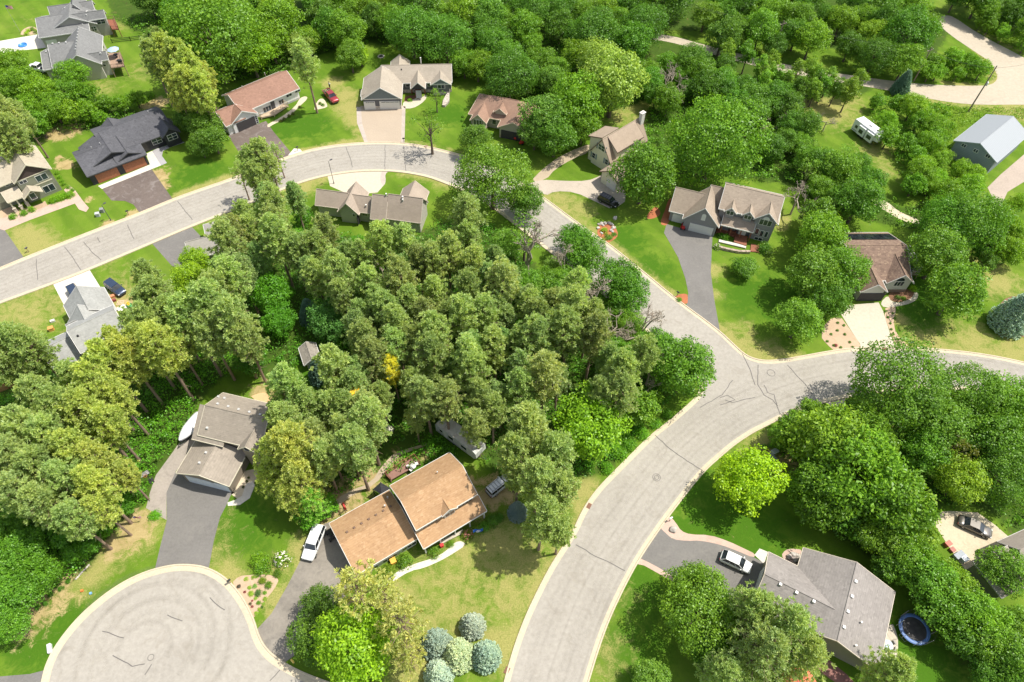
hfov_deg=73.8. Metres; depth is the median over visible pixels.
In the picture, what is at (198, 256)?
broadleaf tree
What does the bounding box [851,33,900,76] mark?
broadleaf tree
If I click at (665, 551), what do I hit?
driveway
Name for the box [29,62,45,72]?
pickup truck
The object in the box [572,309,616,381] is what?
pine tree
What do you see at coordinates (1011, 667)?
broadleaf tree
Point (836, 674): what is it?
mulch bed
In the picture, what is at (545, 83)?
broadleaf tree
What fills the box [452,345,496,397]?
pine tree
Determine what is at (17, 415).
pine tree
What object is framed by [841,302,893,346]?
driveway
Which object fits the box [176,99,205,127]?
broadleaf tree
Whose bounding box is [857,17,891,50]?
broadleaf tree
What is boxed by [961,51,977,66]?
broadleaf tree
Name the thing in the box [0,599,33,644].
broadleaf tree
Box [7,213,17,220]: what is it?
shrub
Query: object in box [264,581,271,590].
shrub
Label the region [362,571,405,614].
pine tree
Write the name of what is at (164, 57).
pine tree
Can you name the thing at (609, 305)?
broadleaf tree
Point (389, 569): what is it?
shrub
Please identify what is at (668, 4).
broadleaf tree
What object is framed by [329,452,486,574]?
house
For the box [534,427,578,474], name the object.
pine tree
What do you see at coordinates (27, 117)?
pine tree
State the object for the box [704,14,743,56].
broadleaf tree
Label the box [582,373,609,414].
pine tree
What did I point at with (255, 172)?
pine tree
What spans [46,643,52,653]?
mailbox
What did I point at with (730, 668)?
pine tree
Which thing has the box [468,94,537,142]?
house
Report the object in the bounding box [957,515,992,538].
parked sedan
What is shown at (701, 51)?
broadleaf tree
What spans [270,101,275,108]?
door
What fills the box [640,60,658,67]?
broadleaf tree
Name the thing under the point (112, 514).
pine tree
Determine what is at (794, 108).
broadleaf tree
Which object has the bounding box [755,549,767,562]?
walkway
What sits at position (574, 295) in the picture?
pine tree
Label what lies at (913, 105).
broadleaf tree
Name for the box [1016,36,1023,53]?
broadleaf tree
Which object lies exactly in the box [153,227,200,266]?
driveway
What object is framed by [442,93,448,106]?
retaining wall
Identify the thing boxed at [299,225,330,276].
pine tree
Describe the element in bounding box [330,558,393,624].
tree
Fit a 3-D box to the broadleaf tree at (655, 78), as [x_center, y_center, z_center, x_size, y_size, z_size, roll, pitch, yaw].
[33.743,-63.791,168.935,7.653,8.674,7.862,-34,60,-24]
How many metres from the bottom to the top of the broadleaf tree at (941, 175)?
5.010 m
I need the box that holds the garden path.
[326,443,428,514]
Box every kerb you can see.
[0,142,1023,364]
[0,169,703,681]
[41,564,328,681]
[583,386,976,681]
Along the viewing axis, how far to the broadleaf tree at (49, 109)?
157.53 m
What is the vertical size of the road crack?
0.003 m
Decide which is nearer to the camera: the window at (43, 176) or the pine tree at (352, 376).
the pine tree at (352, 376)
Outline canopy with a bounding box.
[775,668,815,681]
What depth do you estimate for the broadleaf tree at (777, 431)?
109.65 m
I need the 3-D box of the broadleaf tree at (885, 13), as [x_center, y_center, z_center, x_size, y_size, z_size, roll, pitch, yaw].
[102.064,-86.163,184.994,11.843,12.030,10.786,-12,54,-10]
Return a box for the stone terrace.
[875,201,917,223]
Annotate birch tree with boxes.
[409,106,447,154]
[426,88,445,112]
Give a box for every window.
[19,179,27,184]
[28,192,37,199]
[34,173,48,181]
[41,183,55,192]
[95,19,105,24]
[151,137,162,144]
[167,132,177,140]
[263,105,271,112]
[382,553,396,562]
[402,541,416,550]
[437,85,444,88]
[445,509,454,517]
[473,119,481,124]
[598,143,604,151]
[726,210,733,215]
[743,214,751,219]
[758,218,772,226]
[893,281,904,285]
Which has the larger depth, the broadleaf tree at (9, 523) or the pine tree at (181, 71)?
the pine tree at (181, 71)
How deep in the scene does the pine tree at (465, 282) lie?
113.06 m
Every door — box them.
[45,39,57,43]
[95,167,119,182]
[122,157,146,172]
[141,143,148,151]
[185,475,217,488]
[211,482,230,491]
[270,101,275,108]
[364,101,375,109]
[379,101,399,108]
[416,90,421,97]
[606,178,615,191]
[671,213,684,222]
[688,223,713,235]
[755,567,764,587]
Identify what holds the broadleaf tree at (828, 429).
on the ground at (494, 578)
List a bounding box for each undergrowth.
[0,349,236,584]
[10,13,1023,653]
[238,216,693,511]
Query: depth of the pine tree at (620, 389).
102.13 m
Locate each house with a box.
[0,143,61,212]
[35,0,121,48]
[40,26,128,81]
[44,286,122,367]
[72,106,182,184]
[176,392,272,491]
[184,220,237,266]
[212,70,299,134]
[315,181,429,232]
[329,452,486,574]
[360,54,451,109]
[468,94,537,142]
[588,110,647,191]
[669,182,784,253]
[755,547,895,670]
[832,232,922,300]
[967,529,1023,598]
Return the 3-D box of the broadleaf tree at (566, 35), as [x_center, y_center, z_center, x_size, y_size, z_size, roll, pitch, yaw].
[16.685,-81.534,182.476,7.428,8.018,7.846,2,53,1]
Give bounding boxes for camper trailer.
[435,419,486,459]
[851,116,882,144]
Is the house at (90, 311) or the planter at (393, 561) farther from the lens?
the house at (90, 311)
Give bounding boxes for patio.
[782,549,800,564]
[885,624,897,656]
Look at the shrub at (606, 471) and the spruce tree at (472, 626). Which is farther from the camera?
the shrub at (606, 471)
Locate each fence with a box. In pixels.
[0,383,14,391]
[110,34,150,42]
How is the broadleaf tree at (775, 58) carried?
on the ground at (494, 578)
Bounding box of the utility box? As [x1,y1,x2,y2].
[770,448,779,454]
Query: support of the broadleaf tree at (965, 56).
on the ground at (494, 578)
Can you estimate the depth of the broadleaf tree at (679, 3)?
190.07 m
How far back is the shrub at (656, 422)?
114.32 m
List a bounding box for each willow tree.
[577,35,625,92]
[581,42,651,117]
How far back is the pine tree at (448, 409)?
102.42 m
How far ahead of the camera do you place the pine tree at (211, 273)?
111.99 m
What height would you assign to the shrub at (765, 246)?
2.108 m
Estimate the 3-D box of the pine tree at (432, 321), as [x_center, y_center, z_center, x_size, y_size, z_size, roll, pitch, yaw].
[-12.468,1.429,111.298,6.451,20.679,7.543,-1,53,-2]
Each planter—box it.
[47,325,54,331]
[389,556,396,564]
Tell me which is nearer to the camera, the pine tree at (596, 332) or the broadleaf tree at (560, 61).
the pine tree at (596, 332)
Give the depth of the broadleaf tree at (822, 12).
188.96 m
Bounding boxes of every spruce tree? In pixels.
[299,298,317,328]
[308,359,328,388]
[421,627,452,660]
[423,657,454,681]
[441,637,473,675]
[458,612,486,641]
[472,639,502,675]
[889,69,912,95]
[986,293,1023,339]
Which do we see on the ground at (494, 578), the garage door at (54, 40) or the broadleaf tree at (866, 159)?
the broadleaf tree at (866, 159)
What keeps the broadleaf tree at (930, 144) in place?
on the ground at (494, 578)
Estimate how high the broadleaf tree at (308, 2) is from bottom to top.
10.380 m
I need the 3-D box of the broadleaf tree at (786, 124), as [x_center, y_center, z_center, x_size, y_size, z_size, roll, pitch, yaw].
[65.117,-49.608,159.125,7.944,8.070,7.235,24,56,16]
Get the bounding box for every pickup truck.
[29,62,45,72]
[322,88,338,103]
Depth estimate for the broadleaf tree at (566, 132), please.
151.02 m
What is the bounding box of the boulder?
[669,526,676,532]
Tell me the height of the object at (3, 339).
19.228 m
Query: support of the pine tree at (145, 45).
on the ground at (494, 578)
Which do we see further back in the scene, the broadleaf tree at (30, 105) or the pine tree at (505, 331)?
the broadleaf tree at (30, 105)
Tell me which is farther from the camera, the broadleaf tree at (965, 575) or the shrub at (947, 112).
the shrub at (947, 112)
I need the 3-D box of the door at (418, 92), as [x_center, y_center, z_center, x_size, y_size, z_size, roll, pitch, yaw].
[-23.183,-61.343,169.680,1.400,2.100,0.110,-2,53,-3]
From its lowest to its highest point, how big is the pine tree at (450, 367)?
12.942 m
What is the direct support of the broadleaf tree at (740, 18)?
on the ground at (494, 578)
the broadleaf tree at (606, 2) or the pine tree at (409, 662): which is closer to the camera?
the pine tree at (409, 662)
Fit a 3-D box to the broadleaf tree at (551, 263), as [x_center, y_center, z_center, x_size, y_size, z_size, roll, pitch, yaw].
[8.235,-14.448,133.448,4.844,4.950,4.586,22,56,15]
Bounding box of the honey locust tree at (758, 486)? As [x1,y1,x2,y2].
[712,443,790,517]
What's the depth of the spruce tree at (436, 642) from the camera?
91.03 m
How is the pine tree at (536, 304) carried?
on the ground at (494, 578)
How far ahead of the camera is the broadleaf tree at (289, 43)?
175.10 m
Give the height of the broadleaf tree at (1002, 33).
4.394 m
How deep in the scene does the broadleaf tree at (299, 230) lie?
135.35 m
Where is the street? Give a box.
[0,144,1023,681]
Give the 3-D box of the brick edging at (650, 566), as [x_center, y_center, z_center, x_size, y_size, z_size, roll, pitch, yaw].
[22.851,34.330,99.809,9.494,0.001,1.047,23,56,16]
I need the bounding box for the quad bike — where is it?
[326,529,335,541]
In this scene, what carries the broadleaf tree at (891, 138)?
on the ground at (494, 578)
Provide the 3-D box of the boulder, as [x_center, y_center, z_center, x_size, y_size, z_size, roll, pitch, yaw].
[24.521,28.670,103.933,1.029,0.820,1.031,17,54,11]
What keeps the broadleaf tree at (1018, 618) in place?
on the ground at (494, 578)
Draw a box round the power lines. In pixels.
[684,4,1018,67]
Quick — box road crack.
[36,148,854,680]
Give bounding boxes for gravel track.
[533,145,588,180]
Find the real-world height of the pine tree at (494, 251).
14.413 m
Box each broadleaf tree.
[0,48,33,75]
[0,65,44,98]
[0,82,18,101]
[0,509,29,546]
[0,525,48,578]
[0,566,46,620]
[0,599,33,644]
[8,553,65,600]
[14,90,42,116]
[20,74,63,103]
[25,109,52,137]
[35,89,67,123]
[45,368,59,385]
[47,525,76,551]
[50,77,78,108]
[51,59,91,88]
[57,98,83,126]
[59,540,91,566]
[69,80,102,106]
[76,99,97,122]
[76,532,102,556]
[85,523,112,540]
[90,109,107,124]
[94,94,113,112]
[111,95,129,112]
[116,493,136,514]
[125,89,145,107]
[129,0,165,19]
[156,0,189,24]
[156,0,263,89]
[169,260,207,294]
[171,108,190,132]
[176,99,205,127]
[177,245,210,271]
[182,109,223,138]
[184,8,213,35]
[186,133,211,157]
[195,123,230,153]
[216,11,252,56]
[221,0,255,20]
[225,28,277,77]
[229,349,268,376]
[241,0,261,11]
[249,271,295,311]
[251,20,288,63]
[253,0,305,48]
[257,0,296,19]
[259,301,297,339]
[284,31,314,53]
[284,611,337,666]
[290,206,313,228]
[291,226,306,233]
[293,510,322,529]
[294,25,324,53]
[296,581,339,627]
[301,0,332,12]
[304,0,336,28]
[306,297,347,342]
[310,5,346,46]
[322,492,338,518]
[325,8,367,46]
[329,0,348,11]
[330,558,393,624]
[335,0,363,21]
[335,37,364,72]
[348,234,366,241]
[350,0,381,24]
[354,43,368,66]
[359,0,385,36]
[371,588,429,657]
[373,0,405,33]
[377,0,391,9]
[381,2,441,58]
[391,0,442,16]
[415,13,474,63]
[420,8,438,17]
[422,0,449,15]
[424,13,454,39]
[445,10,462,31]
[447,0,479,28]
[448,141,534,210]
[449,47,476,78]
[464,48,491,81]
[465,0,496,20]
[469,14,500,46]
[470,0,509,27]
[475,26,512,57]
[482,45,538,98]
[491,38,522,72]
[491,227,523,257]
[495,5,514,28]
[495,26,515,40]
[497,0,520,11]
[502,209,546,263]
[504,53,540,88]
[507,181,544,217]
[509,7,543,44]
[511,0,552,23]
[517,93,572,140]
[517,116,547,149]
[518,266,545,288]
[519,31,542,52]
[524,46,555,74]
[533,110,579,156]
[533,265,559,289]
[534,281,550,298]
[535,65,566,98]
[540,0,579,23]
[540,56,571,79]
[543,8,574,43]
[543,254,566,270]
[545,277,569,297]
[549,68,605,128]
[550,264,572,286]
[553,222,593,260]
[560,37,593,73]
[561,19,587,41]
[562,232,607,275]
[566,103,602,144]
[568,5,626,49]
[570,0,596,20]
[574,12,611,42]
[585,274,597,292]
[591,0,617,14]
[594,256,644,300]
[596,335,632,375]
[602,297,626,322]
[603,6,631,30]
[604,273,650,315]
[606,140,678,204]
[614,0,636,11]
[614,309,647,335]
[615,20,654,59]
[619,0,669,47]
[626,387,664,425]
[627,325,675,369]
[631,658,671,681]
[633,0,690,26]
[634,64,663,97]
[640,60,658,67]
[644,81,664,108]
[649,66,664,81]
[650,0,694,15]
[650,334,716,399]
[653,81,684,116]
[654,51,679,74]
[654,563,743,665]
[673,66,693,85]
[673,559,713,603]
[676,44,712,73]
[678,42,702,64]
[678,78,695,100]
[683,55,717,79]
[687,624,736,671]
[688,66,725,105]
[691,0,722,32]
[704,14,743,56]
[707,0,722,10]
[712,66,739,95]
[714,0,739,20]
[714,78,739,105]
[715,52,736,70]
[718,65,738,80]
[720,37,735,56]
[721,0,759,16]
[723,89,749,120]
[724,11,751,46]
[735,93,771,127]
[736,38,757,74]
[736,74,757,88]
[739,82,770,101]
[743,6,780,51]
[748,0,789,22]
[752,53,771,80]
[757,64,772,82]
[757,88,784,118]
[758,69,774,84]
[758,131,788,162]
[760,79,796,106]
[761,31,788,55]
[766,61,776,83]
[767,48,781,68]
[767,424,796,449]
[772,64,786,83]
[772,89,804,116]
[772,296,826,345]
[773,127,798,151]
[774,109,808,137]
[776,400,873,477]
[778,409,816,437]
[779,1,817,36]
[782,17,809,50]
[783,69,796,87]
[783,102,806,117]
[783,458,856,532]
[785,241,845,300]
[786,0,815,17]
[790,130,813,155]
[791,18,833,59]
[791,59,806,85]
[792,75,809,95]
[792,107,822,139]
[792,144,824,174]
[793,396,826,421]
[794,209,851,254]
[797,158,822,187]
[797,424,906,523]
[798,196,840,230]
[803,54,819,79]
[804,0,826,12]
[804,173,834,199]
[805,77,820,102]
[806,62,822,80]
[806,81,823,106]
[806,136,820,158]
[807,67,829,97]
[808,146,840,176]
[808,280,855,318]
[815,2,835,27]
[815,75,833,102]
[820,150,862,185]
[821,66,839,97]
[823,3,859,38]
[823,244,872,290]
[828,76,845,106]
[830,175,887,224]
[830,501,870,543]
[835,0,867,10]
[835,28,866,61]
[835,141,859,160]
[837,182,867,209]
[839,75,861,112]
[845,329,961,442]
[847,67,870,92]
[848,460,943,545]
[850,403,901,464]
[851,3,875,32]
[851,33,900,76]
[851,151,872,171]
[851,509,894,553]
[855,165,890,191]
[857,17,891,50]
[865,0,907,18]
[866,0,906,40]
[868,91,885,109]
[869,523,925,562]
[869,544,907,582]
[873,109,898,127]
[874,125,900,149]
[877,3,942,55]
[881,529,940,585]
[886,42,926,80]
[887,94,906,111]
[887,480,941,541]
[895,132,919,152]
[897,10,945,47]
[897,425,957,474]
[898,550,964,607]
[899,0,935,15]
[899,91,929,120]
[899,389,980,455]
[900,172,928,196]
[902,155,938,181]
[903,223,969,283]
[906,145,927,161]
[907,110,929,130]
[911,154,934,165]
[912,521,943,552]
[914,585,959,634]
[915,189,978,241]
[916,130,944,152]
[920,52,945,70]
[920,62,937,81]
[920,113,950,132]
[922,178,942,196]
[922,261,992,321]
[927,556,983,607]
[929,125,949,143]
[930,360,1019,426]
[931,63,949,80]
[931,150,950,167]
[932,176,970,200]
[932,449,992,506]
[932,582,994,635]
[933,429,979,465]
[934,55,946,65]
[934,167,949,184]
[935,147,956,164]
[937,187,1020,254]
[939,622,993,663]
[942,46,964,67]
[945,0,970,12]
[949,157,973,177]
[951,66,966,81]
[954,49,966,65]
[954,173,985,196]
[956,588,1015,647]
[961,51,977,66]
[961,406,1023,469]
[962,54,982,77]
[963,612,1023,671]
[964,0,1004,18]
[965,163,987,180]
[965,175,986,188]
[966,443,1023,513]
[966,651,1019,681]
[970,244,988,260]
[970,369,1023,431]
[971,0,1004,21]
[972,58,993,80]
[974,544,1023,600]
[975,18,986,30]
[977,251,1001,270]
[982,16,998,35]
[982,635,1023,681]
[984,229,1008,246]
[986,204,1019,228]
[993,234,1023,265]
[995,28,1012,42]
[997,0,1023,26]
[997,22,1010,33]
[999,604,1023,643]
[1000,416,1023,465]
[1004,217,1023,236]
[1005,192,1023,212]
[1005,233,1023,252]
[1008,0,1023,26]
[1013,17,1023,46]
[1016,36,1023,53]
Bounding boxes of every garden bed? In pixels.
[231,469,257,497]
[251,393,272,401]
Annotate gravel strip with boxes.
[146,434,193,518]
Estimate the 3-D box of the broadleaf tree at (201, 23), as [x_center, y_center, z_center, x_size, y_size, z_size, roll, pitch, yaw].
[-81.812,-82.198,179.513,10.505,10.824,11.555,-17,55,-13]
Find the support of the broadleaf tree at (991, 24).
on the ground at (494, 578)
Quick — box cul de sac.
[49,571,303,681]
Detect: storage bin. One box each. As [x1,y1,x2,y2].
[943,540,952,547]
[948,547,955,552]
[952,550,964,559]
[959,554,969,562]
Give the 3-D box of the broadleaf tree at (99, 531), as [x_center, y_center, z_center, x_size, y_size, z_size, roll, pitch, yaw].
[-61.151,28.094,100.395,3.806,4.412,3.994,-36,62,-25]
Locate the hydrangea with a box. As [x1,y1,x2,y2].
[271,549,293,568]
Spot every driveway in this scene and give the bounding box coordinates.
[0,35,45,51]
[0,229,22,266]
[0,670,43,681]
[53,270,99,303]
[103,169,171,211]
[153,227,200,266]
[155,472,234,567]
[228,121,289,158]
[258,522,353,661]
[328,172,383,192]
[361,105,402,141]
[530,175,625,207]
[641,529,762,598]
[664,224,719,329]
[827,399,844,408]
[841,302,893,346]
[934,511,1006,569]
[988,155,1023,205]
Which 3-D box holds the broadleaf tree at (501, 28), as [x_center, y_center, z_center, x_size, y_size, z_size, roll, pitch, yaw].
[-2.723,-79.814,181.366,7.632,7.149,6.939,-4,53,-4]
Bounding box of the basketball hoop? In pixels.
[141,470,154,483]
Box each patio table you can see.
[107,46,118,57]
[410,463,415,469]
[884,639,892,650]
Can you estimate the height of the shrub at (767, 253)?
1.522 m
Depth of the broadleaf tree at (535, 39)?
178.60 m
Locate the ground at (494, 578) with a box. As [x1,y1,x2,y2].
[0,0,1023,681]
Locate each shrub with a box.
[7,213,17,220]
[19,209,28,216]
[26,206,36,212]
[47,197,55,203]
[52,195,61,202]
[60,192,70,199]
[65,190,75,198]
[146,91,155,100]
[146,509,161,522]
[248,549,272,573]
[253,560,272,577]
[254,589,262,597]
[258,577,266,584]
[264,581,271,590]
[272,569,282,577]
[377,562,396,581]
[395,552,413,571]
[426,545,440,559]
[446,540,454,548]
[461,529,474,540]
[470,525,483,535]
[477,521,490,534]
[485,512,498,530]
[496,512,505,522]
[582,460,595,472]
[600,461,614,476]
[601,227,608,234]
[604,233,612,239]
[609,441,619,449]
[611,445,628,462]
[619,430,630,438]
[622,436,636,450]
[631,421,643,431]
[635,426,650,441]
[649,417,663,429]
[661,408,673,420]
[712,242,720,250]
[721,233,730,240]
[729,254,760,279]
[757,240,773,254]
[763,249,773,257]
[907,285,916,291]
[925,107,936,117]
[940,141,951,149]
[941,108,952,117]
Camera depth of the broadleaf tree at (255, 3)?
187.05 m
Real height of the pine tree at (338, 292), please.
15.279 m
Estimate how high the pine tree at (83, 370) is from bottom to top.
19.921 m
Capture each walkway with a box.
[0,185,88,229]
[99,151,160,188]
[152,141,183,164]
[227,481,254,505]
[289,148,300,154]
[387,541,464,583]
[403,95,425,107]
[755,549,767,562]
[881,292,917,306]
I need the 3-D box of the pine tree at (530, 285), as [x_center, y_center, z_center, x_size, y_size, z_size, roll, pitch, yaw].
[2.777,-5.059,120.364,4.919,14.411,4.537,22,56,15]
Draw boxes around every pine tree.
[0,93,28,133]
[0,111,35,153]
[0,128,19,162]
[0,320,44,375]
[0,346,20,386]
[0,403,67,464]
[0,411,13,441]
[0,431,59,498]
[0,469,49,517]
[2,322,64,376]
[5,98,48,157]
[7,354,48,380]
[7,442,66,490]
[12,371,79,434]
[12,478,79,530]
[20,411,80,457]
[29,381,93,439]
[36,456,104,510]
[43,425,116,485]
[48,496,112,549]
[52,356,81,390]
[52,382,126,457]
[67,357,134,430]
[68,437,133,494]
[69,462,132,524]
[77,491,132,535]
[79,337,147,412]
[81,398,140,462]
[87,371,149,435]
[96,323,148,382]
[103,332,164,405]
[107,457,149,499]
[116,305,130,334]
[121,317,176,389]
[123,299,177,367]
[128,285,166,323]
[130,257,171,286]
[133,317,194,400]
[137,273,174,318]
[138,33,172,107]
[148,25,164,37]
[150,29,167,73]
[153,292,200,362]
[155,48,174,88]
[159,321,202,384]
[162,68,194,133]
[163,32,194,71]
[163,290,222,376]
[169,40,212,96]
[170,62,206,119]
[183,276,239,359]
[184,66,220,121]
[184,309,236,380]
[196,267,240,307]
[197,59,218,110]
[203,215,248,296]
[206,290,259,378]
[208,254,222,270]
[213,252,252,313]
[221,212,256,280]
[227,249,259,313]
[228,160,249,199]
[228,315,269,382]
[231,198,260,237]
[235,142,265,188]
[238,212,265,244]
[239,252,260,295]
[243,158,270,196]
[246,240,272,289]
[247,135,281,181]
[250,434,286,489]
[253,181,263,211]
[253,460,283,502]
[254,180,292,220]
[254,210,296,288]
[258,199,291,269]
[261,397,284,428]
[263,360,314,414]
[263,417,319,477]
[267,157,286,202]
[267,401,311,461]
[268,141,286,177]
[269,477,310,524]
[275,455,331,511]
[279,230,307,291]
[285,180,310,229]
[286,35,320,113]
[288,384,328,424]
[294,255,318,303]
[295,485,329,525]
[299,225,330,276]
[299,254,330,311]
[300,230,322,276]
[303,416,330,443]
[304,436,343,493]
[309,342,349,392]
[311,210,340,271]
[316,387,339,428]
[318,431,342,478]
[319,244,358,295]
[324,276,354,316]
[327,387,353,421]
[327,411,349,440]
[332,421,377,490]
[336,363,370,391]
[337,238,360,292]
[339,354,372,387]
[339,441,359,476]
[340,306,372,349]
[343,394,392,465]
[344,385,386,449]
[346,317,381,382]
[347,298,372,323]
[348,237,379,274]
[349,387,358,403]
[353,260,382,298]
[355,334,391,383]
[362,308,379,337]
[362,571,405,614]
[363,282,385,317]
[364,219,400,285]
[368,287,399,336]
[368,379,395,423]
[376,252,420,303]
[378,301,413,372]
[379,324,412,380]
[381,353,402,401]
[389,221,424,254]
[389,630,426,681]
[396,282,421,322]
[397,251,416,275]
[397,365,422,399]
[400,320,421,369]
[403,406,426,441]
[404,374,439,435]
[406,243,426,293]
[408,295,440,323]
[411,327,450,382]
[412,308,454,377]
[416,238,453,283]
[418,274,451,306]
[427,373,466,429]
[435,228,463,292]
[436,296,462,351]
[444,291,483,345]
[444,352,459,394]
[446,332,489,374]
[447,194,488,237]
[447,266,483,303]
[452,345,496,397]
[454,190,481,227]
[455,217,483,253]
[455,251,464,276]
[456,242,485,277]
[456,328,482,352]
[459,406,490,455]
[463,376,491,414]
[468,291,505,333]
[477,257,496,293]
[479,323,511,380]
[480,389,509,442]
[483,244,507,262]
[483,254,520,326]
[489,378,511,428]
[490,289,513,326]
[493,429,534,491]
[497,303,519,329]
[499,326,510,375]
[500,460,526,500]
[501,366,538,411]
[502,399,552,457]
[503,346,532,376]
[504,320,538,361]
[507,261,522,299]
[512,283,535,313]
[514,287,539,324]
[516,453,556,513]
[517,311,554,364]
[518,295,550,324]
[520,487,568,550]
[523,348,567,413]
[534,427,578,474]
[543,285,563,308]
[544,307,556,350]
[544,514,576,554]
[546,467,581,513]
[548,303,583,363]
[551,362,573,411]
[554,282,588,359]
[559,265,592,297]
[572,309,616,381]
[578,296,608,358]
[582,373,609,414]
[592,341,619,375]
[597,366,639,422]
[600,345,642,394]
[624,332,664,384]
[692,646,750,681]
[718,579,780,639]
[724,619,799,681]
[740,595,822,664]
[774,629,836,681]
[855,644,917,681]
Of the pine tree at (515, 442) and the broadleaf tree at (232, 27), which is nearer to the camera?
the pine tree at (515, 442)
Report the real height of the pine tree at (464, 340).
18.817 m
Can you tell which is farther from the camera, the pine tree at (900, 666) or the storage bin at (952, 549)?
the storage bin at (952, 549)
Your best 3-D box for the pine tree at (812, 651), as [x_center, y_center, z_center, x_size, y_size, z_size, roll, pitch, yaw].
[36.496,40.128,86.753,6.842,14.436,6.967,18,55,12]
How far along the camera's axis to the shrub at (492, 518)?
103.73 m
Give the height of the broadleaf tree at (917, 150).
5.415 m
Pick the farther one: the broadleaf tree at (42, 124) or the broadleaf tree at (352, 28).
the broadleaf tree at (352, 28)
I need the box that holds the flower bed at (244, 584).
[233,574,277,616]
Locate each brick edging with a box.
[357,107,367,141]
[380,172,386,184]
[401,106,404,142]
[638,559,672,580]
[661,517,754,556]
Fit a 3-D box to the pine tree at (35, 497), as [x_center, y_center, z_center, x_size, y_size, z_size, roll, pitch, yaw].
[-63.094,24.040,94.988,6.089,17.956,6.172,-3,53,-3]
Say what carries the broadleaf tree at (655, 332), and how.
on the ground at (494, 578)
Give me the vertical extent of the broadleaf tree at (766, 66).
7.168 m
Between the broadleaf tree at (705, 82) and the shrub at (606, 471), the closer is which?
the shrub at (606, 471)
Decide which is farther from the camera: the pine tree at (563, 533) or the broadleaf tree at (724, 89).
the broadleaf tree at (724, 89)
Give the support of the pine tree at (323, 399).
on the ground at (494, 578)
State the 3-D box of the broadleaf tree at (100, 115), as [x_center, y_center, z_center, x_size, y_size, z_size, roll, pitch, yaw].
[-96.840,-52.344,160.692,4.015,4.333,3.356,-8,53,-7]
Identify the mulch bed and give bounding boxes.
[0,201,47,217]
[21,26,37,34]
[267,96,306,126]
[314,99,326,109]
[404,95,415,101]
[597,224,617,241]
[647,207,659,218]
[661,198,670,224]
[675,294,687,303]
[814,657,853,681]
[822,318,859,349]
[885,307,907,345]
[889,289,913,301]
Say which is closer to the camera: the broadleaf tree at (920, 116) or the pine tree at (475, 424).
the pine tree at (475, 424)
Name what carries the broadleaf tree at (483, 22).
on the ground at (494, 578)
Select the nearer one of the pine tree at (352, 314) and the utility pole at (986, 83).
the pine tree at (352, 314)
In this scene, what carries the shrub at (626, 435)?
on the ground at (494, 578)
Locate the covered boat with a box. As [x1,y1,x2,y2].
[177,411,197,447]
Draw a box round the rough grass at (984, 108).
[928,28,1023,138]
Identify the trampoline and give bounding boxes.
[507,501,527,523]
[897,609,937,645]
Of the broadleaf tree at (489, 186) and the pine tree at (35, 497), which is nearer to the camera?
the pine tree at (35, 497)
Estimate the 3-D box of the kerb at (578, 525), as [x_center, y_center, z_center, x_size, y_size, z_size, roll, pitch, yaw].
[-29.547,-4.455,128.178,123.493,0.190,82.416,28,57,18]
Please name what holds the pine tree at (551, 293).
on the ground at (494, 578)
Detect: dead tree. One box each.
[513,221,562,272]
[552,244,572,267]
[586,277,611,301]
[601,308,635,342]
[617,302,666,339]
[644,347,663,391]
[659,61,687,99]
[760,113,786,132]
[785,181,818,217]
[822,113,838,130]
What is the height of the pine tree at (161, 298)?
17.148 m
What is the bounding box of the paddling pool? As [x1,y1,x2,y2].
[18,42,26,47]
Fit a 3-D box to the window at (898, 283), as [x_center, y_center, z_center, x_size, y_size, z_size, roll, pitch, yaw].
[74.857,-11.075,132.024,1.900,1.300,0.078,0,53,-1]
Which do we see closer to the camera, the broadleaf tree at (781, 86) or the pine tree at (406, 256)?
the pine tree at (406, 256)
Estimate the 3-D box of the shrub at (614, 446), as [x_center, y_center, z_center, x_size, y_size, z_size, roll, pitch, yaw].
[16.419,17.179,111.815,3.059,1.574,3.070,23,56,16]
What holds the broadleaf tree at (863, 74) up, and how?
on the ground at (494, 578)
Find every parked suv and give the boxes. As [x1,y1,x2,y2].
[65,283,75,294]
[103,277,126,296]
[301,523,326,561]
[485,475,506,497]
[597,192,618,207]
[719,549,751,573]
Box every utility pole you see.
[913,47,933,81]
[968,66,996,110]
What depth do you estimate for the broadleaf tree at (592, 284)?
128.99 m
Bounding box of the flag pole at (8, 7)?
[5,5,20,32]
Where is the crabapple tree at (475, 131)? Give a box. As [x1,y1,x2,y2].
[457,124,493,154]
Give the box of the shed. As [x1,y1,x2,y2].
[298,342,318,368]
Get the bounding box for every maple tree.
[308,601,399,681]
[550,379,634,462]
[662,90,774,187]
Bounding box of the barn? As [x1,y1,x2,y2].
[951,114,1023,173]
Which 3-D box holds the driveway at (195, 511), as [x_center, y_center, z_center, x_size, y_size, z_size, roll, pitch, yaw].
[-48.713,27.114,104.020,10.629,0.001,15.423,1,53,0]
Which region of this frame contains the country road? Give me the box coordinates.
[653,15,1023,104]
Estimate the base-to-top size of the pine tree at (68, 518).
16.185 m
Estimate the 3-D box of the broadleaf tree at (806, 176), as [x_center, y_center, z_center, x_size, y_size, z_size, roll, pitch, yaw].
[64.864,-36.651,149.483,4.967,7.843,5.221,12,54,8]
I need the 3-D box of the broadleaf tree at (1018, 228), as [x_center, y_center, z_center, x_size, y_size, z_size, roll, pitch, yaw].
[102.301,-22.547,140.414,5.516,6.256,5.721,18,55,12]
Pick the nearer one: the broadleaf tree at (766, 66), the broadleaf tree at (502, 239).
the broadleaf tree at (502, 239)

